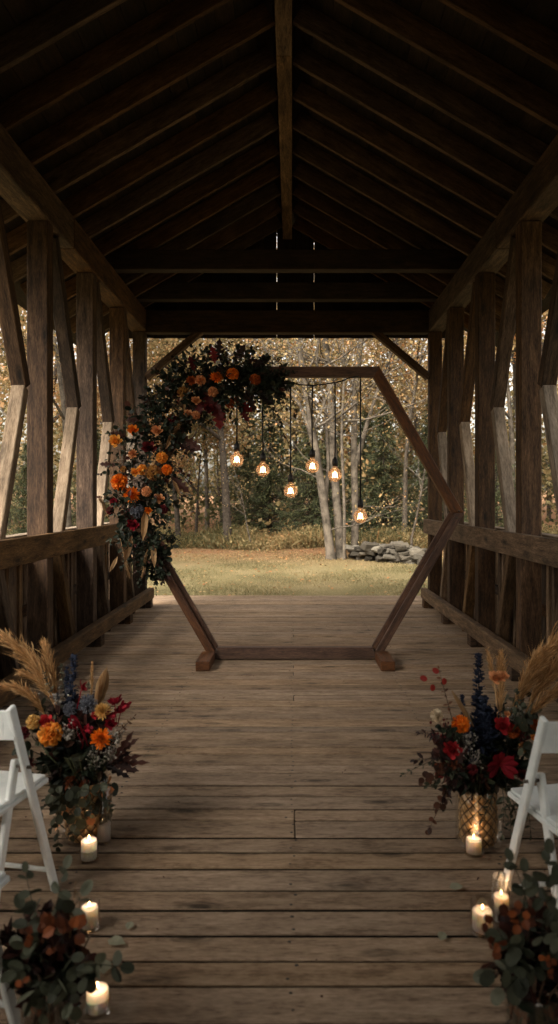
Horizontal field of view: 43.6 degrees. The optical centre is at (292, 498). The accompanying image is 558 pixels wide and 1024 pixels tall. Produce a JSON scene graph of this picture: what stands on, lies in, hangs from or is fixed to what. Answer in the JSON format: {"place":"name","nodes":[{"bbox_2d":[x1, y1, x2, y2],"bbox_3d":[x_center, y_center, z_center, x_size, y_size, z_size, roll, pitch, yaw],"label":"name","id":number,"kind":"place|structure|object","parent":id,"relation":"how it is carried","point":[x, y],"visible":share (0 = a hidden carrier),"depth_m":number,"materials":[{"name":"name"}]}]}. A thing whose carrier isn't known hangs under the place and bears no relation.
{"place":"outdoors","nodes":[
{"label":"outdoors","id":0,"kind":"place"},
{"bbox_2d":[0,311,557,497],"label":"sky","id":1,"kind":"structure","parent":0,"point":[543,332],"materials":[{"name":"white"}]},
{"bbox_2d":[11,491,557,595],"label":"ground","id":2,"kind":"structure","parent":0,"point":[255,578],"depth_m":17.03,"materials":[{"name":"beige plant"}]},
{"bbox_2d":[0,307,26,533],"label":"autumn tree","id":3,"kind":"object","parent":2,"relation":"on","point":[4,413],"depth_m":27.63,"materials":[{"name":"brown plant"}]},
{"bbox_2d":[7,443,26,534],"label":"conifer tree","id":4,"kind":"object","parent":2,"relation":"on","point":[21,512],"visible":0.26,"depth_m":18.36,"materials":[{"name":"green plant"}]},
{"bbox_2d":[0,308,59,419],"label":"autumn tree","id":5,"kind":"object","parent":2,"relation":"on","point":[2,348],"visible":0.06,"depth_m":16.19,"materials":[{"name":"brown plant"}]},
{"bbox_2d":[71,421,108,526],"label":"conifer tree","id":6,"kind":"object","parent":2,"relation":"on","point":[98,453],"visible":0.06,"depth_m":23.93,"materials":[{"name":"green plant"}]},
{"bbox_2d":[0,305,205,526],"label":"autumn tree","id":7,"kind":"object","parent":2,"relation":"on","point":[62,412],"visible":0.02,"depth_m":17.45,"materials":[{"name":"brown plant"}]},
{"bbox_2d":[0,332,234,433],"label":"autumn tree","id":8,"kind":"object","parent":2,"relation":"on","point":[6,385],"visible":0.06,"depth_m":23.32,"materials":[{"name":"brown plant"}]},
{"bbox_2d":[53,338,188,554],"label":"autumn tree","id":9,"kind":"object","parent":2,"relation":"on","point":[99,416],"visible":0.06,"depth_m":21.66,"materials":[{"name":"brown plant"}]},
{"bbox_2d":[98,334,256,538],"bbox_3d":[-4.198,-2.815,24.523,7.380,9.484,6.428,0,0,-20],"label":"autumn tree","id":10,"kind":"object","parent":2,"relation":"on","point":[176,514],"visible":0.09,"depth_m":25.06,"materials":[{"name":"brown plant"}]},
{"bbox_2d":[153,406,258,533],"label":"autumn tree","id":11,"kind":"object","parent":2,"relation":"on","point":[197,491],"visible":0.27,"depth_m":26.47,"materials":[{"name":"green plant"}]},
{"bbox_2d":[149,338,277,530],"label":"autumn tree","id":12,"kind":"object","parent":2,"relation":"on","point":[206,490],"depth_m":30.89,"materials":[{"name":"brown plant"}]},
{"bbox_2d":[59,333,369,548],"bbox_3d":[-3.380,-5.193,25.255,9.435,14.277,11.344,0,0,29],"label":"autumn tree","id":13,"kind":"object","parent":2,"relation":"on","point":[226,515],"visible":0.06,"depth_m":24.13,"materials":[{"name":"brown plant"}]},
{"bbox_2d":[212,431,261,540],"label":"slender tree","id":14,"kind":"object","parent":2,"relation":"on","point":[237,489],"visible":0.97,"depth_m":23.52,"materials":[{"name":"brown plant"}]},
{"bbox_2d":[211,412,285,534],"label":"conifer tree","id":15,"kind":"object","parent":2,"relation":"on","point":[244,459],"visible":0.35,"depth_m":29.77,"materials":[{"name":"green plant"}]},
{"bbox_2d":[230,396,311,534],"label":"conifer tree","id":16,"kind":"object","parent":2,"relation":"on","point":[261,493],"visible":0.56,"depth_m":28.84,"materials":[{"name":"green plant"}]},
{"bbox_2d":[0,0,557,1023],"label":"covered bridge","id":17,"kind":"structure","parent":2,"relation":"on","point":[188,172],"depth_m":6.28,"materials":[{"name":"brown wood"}]},
{"bbox_2d":[0,871,20,1023],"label":"folding chair","id":18,"kind":"object","parent":17,"relation":"on","point":[8,1001],"visible":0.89,"depth_m":2.13,"materials":[{"name":"white paint"}]},
{"bbox_2d":[0,705,58,894],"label":"folding chair","id":19,"kind":"object","parent":17,"relation":"on","point":[16,787],"visible":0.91,"depth_m":2.79,"materials":[{"name":"white paint"}]},
{"bbox_2d":[20,995,79,1023],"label":"glass vase","id":20,"kind":"object","parent":17,"relation":"on","point":[53,1015],"visible":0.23,"depth_m":2.05,"materials":[{"name":"glass"}]},
{"bbox_2d":[0,855,134,1023],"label":"flower arrangement","id":21,"kind":"object","parent":20,"relation":"in","point":[44,954],"visible":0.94,"depth_m":2.00,"materials":[{"name":"green plant"}]},
{"bbox_2d":[64,773,106,842],"bbox_3d":[-1.010,1.504,3.420,0.236,0.291,0.236,0,0,0],"label":"gold vase","id":22,"kind":"object","parent":17,"relation":"on","point":[88,830],"visible":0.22,"depth_m":3.33,"materials":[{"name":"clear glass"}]},
{"bbox_2d":[0,628,149,851],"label":"flower arrangement","id":23,"kind":"object","parent":22,"relation":"in","point":[74,739],"visible":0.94,"depth_m":3.31,"materials":[{"name":"multicoloured plant"}]},
{"bbox_2d":[79,836,98,862],"bbox_3d":[-0.924,1.589,3.174,0.085,0.118,0.085,0,0,0],"label":"votive candle","id":24,"kind":"object","parent":17,"relation":"on","point":[88,850],"visible":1,"depth_m":3.15,"materials":[{"name":"white wax"}]},
{"bbox_2d":[79,896,99,933],"bbox_3d":[-0.778,1.595,2.676,0.078,0.105,0.078,0,0,0],"label":"votive candle","id":25,"kind":"object","parent":17,"relation":"on","point":[91,909],"visible":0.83,"depth_m":2.65,"materials":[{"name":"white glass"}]},
{"bbox_2d":[84,981,110,1020],"bbox_3d":[-0.625,1.600,2.240,0.085,0.097,0.085,0,0,0],"label":"votive candle","id":26,"kind":"object","parent":17,"relation":"on","point":[97,1002],"visible":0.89,"depth_m":2.21,"materials":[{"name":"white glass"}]},
{"bbox_2d":[96,782,111,844],"bbox_3d":[-0.903,1.514,3.349,0.074,0.269,0.074,0,0,0],"label":"hurricane candle","id":27,"kind":"object","parent":17,"relation":"on","point":[103,826],"visible":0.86,"depth_m":3.32,"materials":[{"name":"clear glass"}]},
{"bbox_2d":[100,960,110,973],"bbox_3d":[-0.656,1.633,2.436,0.056,0.009,0.053,0,0,40],"label":"fallen leaf","id":28,"kind":"object","parent":17,"relation":"on","point":[103,969],"visible":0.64,"depth_m":2.43,"materials":[{"name":"green plant"}]},
{"bbox_2d":[108,935,124,944],"bbox_3d":[-0.649,1.632,2.574,0.054,0.011,0.050,0,0,-26],"label":"fallen leaf","id":29,"kind":"object","parent":17,"relation":"on","point":[116,940],"visible":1,"depth_m":2.58,"materials":[{"name":"green plant"}]},
{"bbox_2d":[125,921,133,928],"bbox_3d":[-0.623,1.635,2.673,0.035,0.007,0.037,0,0,-33],"label":"fallen leaf","id":30,"kind":"object","parent":17,"relation":"on","point":[128,925],"visible":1,"depth_m":2.67,"materials":[{"name":"green plant"}]},
{"bbox_2d":[25,603,544,997],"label":"leaf crumbs","id":31,"kind":"object","parent":17,"relation":"on","point":[321,996],"visible":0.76,"depth_m":3.50,"materials":[{"name":"brown plant"}]},
{"bbox_2d":[130,367,463,670],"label":"hexagon arch","id":32,"kind":"structure","parent":17,"relation":"on","point":[376,651],"depth_m":7.12,"materials":[{"name":"wood"}]},
{"bbox_2d":[96,338,297,595],"bbox_3d":[-0.983,-0.303,7.026,2.083,2.615,0.924,0,0,0],"label":"flower garland","id":33,"kind":"object","parent":32,"relation":"attached to","point":[264,388],"visible":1,"depth_m":6.98,"materials":[{"name":"green plant"}]},
{"bbox_2d":[238,375,358,385],"bbox_3d":[0.028,-1.213,7.105,1.307,0.146,0.016,0,0,0],"label":"lamp cable","id":34,"kind":"object","parent":32,"relation":"hanging from","point":[323,383],"visible":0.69,"depth_m":7.10,"materials":[{"name":"black plastic"}]},
{"bbox_2d":[234,379,239,462],"bbox_3d":[-0.562,-0.775,7.105,0.141,0.907,0.141,0,0,0],"label":"pendant bulb","id":35,"kind":"object","parent":34,"relation":"hanging from","point":[236,446],"visible":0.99,"depth_m":7.10,"materials":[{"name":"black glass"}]},
{"bbox_2d":[260,407,265,471],"bbox_3d":[-0.296,-0.712,7.105,0.141,0.988,0.141,0,0,0],"label":"pendant bulb","id":36,"kind":"object","parent":34,"relation":"hanging from","point":[262,456],"visible":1,"depth_m":7.10,"materials":[{"name":"clear glass"}]},
{"bbox_2d":[288,386,293,492],"bbox_3d":[-0.015,-0.587,7.105,0.141,1.166,0.141,0,0,0],"label":"pendant bulb","id":37,"kind":"object","parent":34,"relation":"hanging from","point":[290,477],"visible":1,"depth_m":7.10,"materials":[{"name":"clear glass"}]},
{"bbox_2d":[310,386,314,468],"bbox_3d":[0.207,-0.698,7.105,0.141,0.885,0.141,0,0,0],"label":"pendant bulb","id":38,"kind":"object","parent":34,"relation":"hanging from","point":[312,452],"visible":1,"depth_m":7.10,"materials":[{"name":"clear glass"}]},
{"bbox_2d":[332,383,337,477],"bbox_3d":[0.437,-0.668,7.105,0.141,1.003,0.141,0,0,0],"label":"pendant bulb","id":39,"kind":"object","parent":34,"relation":"hanging from","point":[334,461],"visible":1,"depth_m":7.10,"materials":[{"name":"clear glass"}]},
{"bbox_2d":[357,377,362,518],"bbox_3d":[0.696,-0.490,7.105,0.141,1.491,0.141,0,0,0],"label":"pendant bulb","id":40,"kind":"object","parent":34,"relation":"hanging from","point":[360,503],"visible":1,"depth_m":7.10,"materials":[{"name":"clear glass"}]},
{"bbox_2d":[437,931,446,939],"bbox_3d":[0.561,1.634,2.609,0.038,0.008,0.041,0,0,-16],"label":"fallen leaf","id":41,"kind":"object","parent":17,"relation":"on","point":[441,935],"visible":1,"depth_m":2.61,"materials":[{"name":"green plant"}]},
{"bbox_2d":[449,883,462,889],"bbox_3d":[0.691,1.633,2.937,0.043,0.011,0.046,0,0,41],"label":"fallen leaf","id":42,"kind":"object","parent":17,"relation":"on","point":[455,886],"visible":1,"depth_m":2.94,"materials":[{"name":"green plant"}]},
{"bbox_2d":[464,831,482,855],"bbox_3d":[0.842,1.601,3.233,0.087,0.093,0.087,0,0,0],"label":"votive candle","id":43,"kind":"object","parent":17,"relation":"on","point":[473,843],"visible":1,"depth_m":3.21,"materials":[{"name":"white wax"}]},
{"bbox_2d":[458,788,497,847],"bbox_3d":[0.895,1.514,3.360,0.216,0.273,0.216,0,0,0],"label":"gold vase","id":44,"kind":"object","parent":17,"relation":"on","point":[470,817],"visible":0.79,"depth_m":3.29,"materials":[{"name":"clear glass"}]},
{"bbox_2d":[400,621,557,841],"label":"flower arrangement","id":45,"kind":"object","parent":44,"relation":"in","point":[475,755],"visible":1,"depth_m":3.25,"materials":[{"name":"multicoloured plant"}]},
{"bbox_2d":[470,895,494,938],"bbox_3d":[0.724,1.591,2.653,0.092,0.114,0.092,0,0,0],"label":"votive candle","id":46,"kind":"object","parent":17,"relation":"on","point":[481,906],"visible":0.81,"depth_m":2.63,"materials":[{"name":"white wax"}]},
{"bbox_2d":[492,872,510,922],"bbox_3d":[0.821,1.566,2.736,0.074,0.164,0.074,0,0,0],"label":"votive candle","id":47,"kind":"object","parent":17,"relation":"on","point":[501,890],"visible":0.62,"depth_m":2.71,"materials":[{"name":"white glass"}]},
{"bbox_2d":[504,990,557,1023],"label":"glass vase","id":48,"kind":"object","parent":17,"relation":"on","point":[542,1014],"visible":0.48,"depth_m":2.05,"materials":[{"name":"glass"}]},
{"bbox_2d":[473,838,557,1021],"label":"flower arrangement","id":49,"kind":"object","parent":48,"relation":"in","point":[522,941],"visible":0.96,"depth_m":2.00,"materials":[{"name":"green plant"}]},
{"bbox_2d":[504,716,557,908],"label":"folding chair","id":50,"kind":"object","parent":17,"relation":"on","point":[539,802],"visible":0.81,"depth_m":2.64,"materials":[{"name":"white paint"}]},
{"bbox_2d":[0,308,557,536],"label":"woods","id":51,"kind":"object","parent":2,"relation":"on","point":[347,464],"visible":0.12,"depth_m":30.66,"materials":[{"name":"brown plant"}]},
{"bbox_2d":[193,338,366,519],"bbox_3d":[-1.163,-4.461,30.259,8.436,12.448,9.686,0,0,-10],"label":"autumn tree","id":52,"kind":"object","parent":2,"relation":"on","point":[294,415],"visible":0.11,"depth_m":28.95,"materials":[{"name":"brown plant"}]},
{"bbox_2d":[6,516,557,550],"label":"undergrowth","id":53,"kind":"object","parent":2,"relation":"on","point":[313,537],"visible":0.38,"depth_m":24.20,"materials":[{"name":"brown plant"}]},
{"bbox_2d":[19,315,550,522],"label":"trunks","id":54,"kind":"object","parent":2,"relation":"on","point":[513,408],"visible":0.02,"depth_m":37.74,"materials":[{"name":"grey plant"}]},
{"bbox_2d":[132,546,443,594],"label":"fallen leaves","id":55,"kind":"object","parent":2,"relation":"on","point":[269,565],"visible":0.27,"depth_m":19.81,"materials":[{"name":"brown plant"}]},
{"bbox_2d":[195,338,383,528],"bbox_3d":[-0.512,-6.078,32.544,11.471,15.545,9.939,0,0,40],"label":"autumn tree","id":56,"kind":"object","parent":2,"relation":"on","point":[287,362],"visible":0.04,"depth_m":31.98,"materials":[{"name":"brown plant"}]},
{"bbox_2d":[270,414,347,533],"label":"conifer tree","id":57,"kind":"object","parent":2,"relation":"on","point":[299,506],"visible":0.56,"depth_m":27.36,"materials":[{"name":"green plant"}]},
{"bbox_2d":[208,338,425,513],"bbox_3d":[3.205,-6.252,34.640,10.379,15.704,12.478,0,0,39],"label":"autumn tree","id":58,"kind":"object","parent":2,"relation":"on","point":[383,365],"visible":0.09,"depth_m":33.21,"materials":[{"name":"brown plant"}]},
{"bbox_2d":[292,428,366,531],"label":"conifer tree","id":59,"kind":"object","parent":2,"relation":"on","point":[340,480],"visible":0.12,"depth_m":28.91,"materials":[{"name":"green plant"}]},
{"bbox_2d":[196,338,472,559],"bbox_3d":[0.656,-7.091,20.160,11.317,17.929,8.881,0,0,-29],"label":"multi trunk tree","id":60,"kind":"object","parent":2,"relation":"on","point":[339,528],"visible":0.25,"depth_m":20.48,"materials":[{"name":"brown plant"}]},
{"bbox_2d":[340,410,397,531],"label":"conifer tree","id":61,"kind":"object","parent":2,"relation":"on","point":[371,423],"visible":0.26,"depth_m":28.85,"materials":[{"name":"green plant"}]},
{"bbox_2d":[346,403,423,533],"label":"conifer tree","id":62,"kind":"object","parent":2,"relation":"on","point":[390,457],"visible":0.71,"depth_m":27.39,"materials":[{"name":"green plant"}]},
{"bbox_2d":[345,541,426,564],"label":"stone wall","id":63,"kind":"structure","parent":2,"relation":"on","point":[398,552],"depth_m":19.30,"materials":[{"name":"grey stone"}]},
{"bbox_2d":[309,332,466,531],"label":"autumn tree","id":64,"kind":"object","parent":2,"relation":"on","point":[405,483],"visible":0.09,"depth_m":25.52,"materials":[{"name":"brown plant"}]},
{"bbox_2d":[290,338,513,509],"bbox_3d":[4.337,-5.352,29.807,9.435,14.277,11.344,0,0,-21],"label":"autumn tree","id":65,"kind":"object","parent":2,"relation":"on","point":[416,424],"visible":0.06,"depth_m":29.78,"materials":[{"name":"brown plant"}]},
{"bbox_2d":[391,392,467,536],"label":"conifer tree","id":66,"kind":"object","parent":2,"relation":"on","point":[417,495],"visible":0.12,"depth_m":26.85,"materials":[{"name":"green plant"}]},
{"bbox_2d":[367,363,509,545],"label":"slender tree","id":67,"kind":"object","parent":2,"relation":"on","point":[416,517],"visible":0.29,"depth_m":22.52,"materials":[{"name":"brown plant"}]},
{"bbox_2d":[373,315,545,499],"bbox_3d":[7.682,-5.466,22.203,10.972,14.869,9.507,0,0,-14],"label":"autumn tree","id":68,"kind":"object","parent":2,"relation":"on","point":[509,414],"visible":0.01,"depth_m":21.97,"materials":[{"name":"brown plant"}]},
{"bbox_2d":[398,324,545,396],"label":"autumn tree","id":69,"kind":"object","parent":2,"relation":"on","point":[511,376],"visible":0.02,"depth_m":25.07,"materials":[{"name":"brown plant"}]},
{"bbox_2d":[409,312,547,435],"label":"autumn tree","id":70,"kind":"object","parent":2,"relation":"on","point":[512,359],"visible":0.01,"depth_m":16.52,"materials":[{"name":"brown plant"}]},
{"bbox_2d":[464,452,515,526],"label":"conifer tree","id":71,"kind":"object","parent":2,"relation":"on","point":[497,507],"visible":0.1,"depth_m":21.39,"materials":[{"name":"green plant"}]},
{"bbox_2d":[464,309,548,371],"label":"autumn tree","id":72,"kind":"object","parent":2,"relation":"on","point":[545,313],"visible":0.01,"depth_m":15.03,"materials":[{"name":"brown plant"}]}
]}

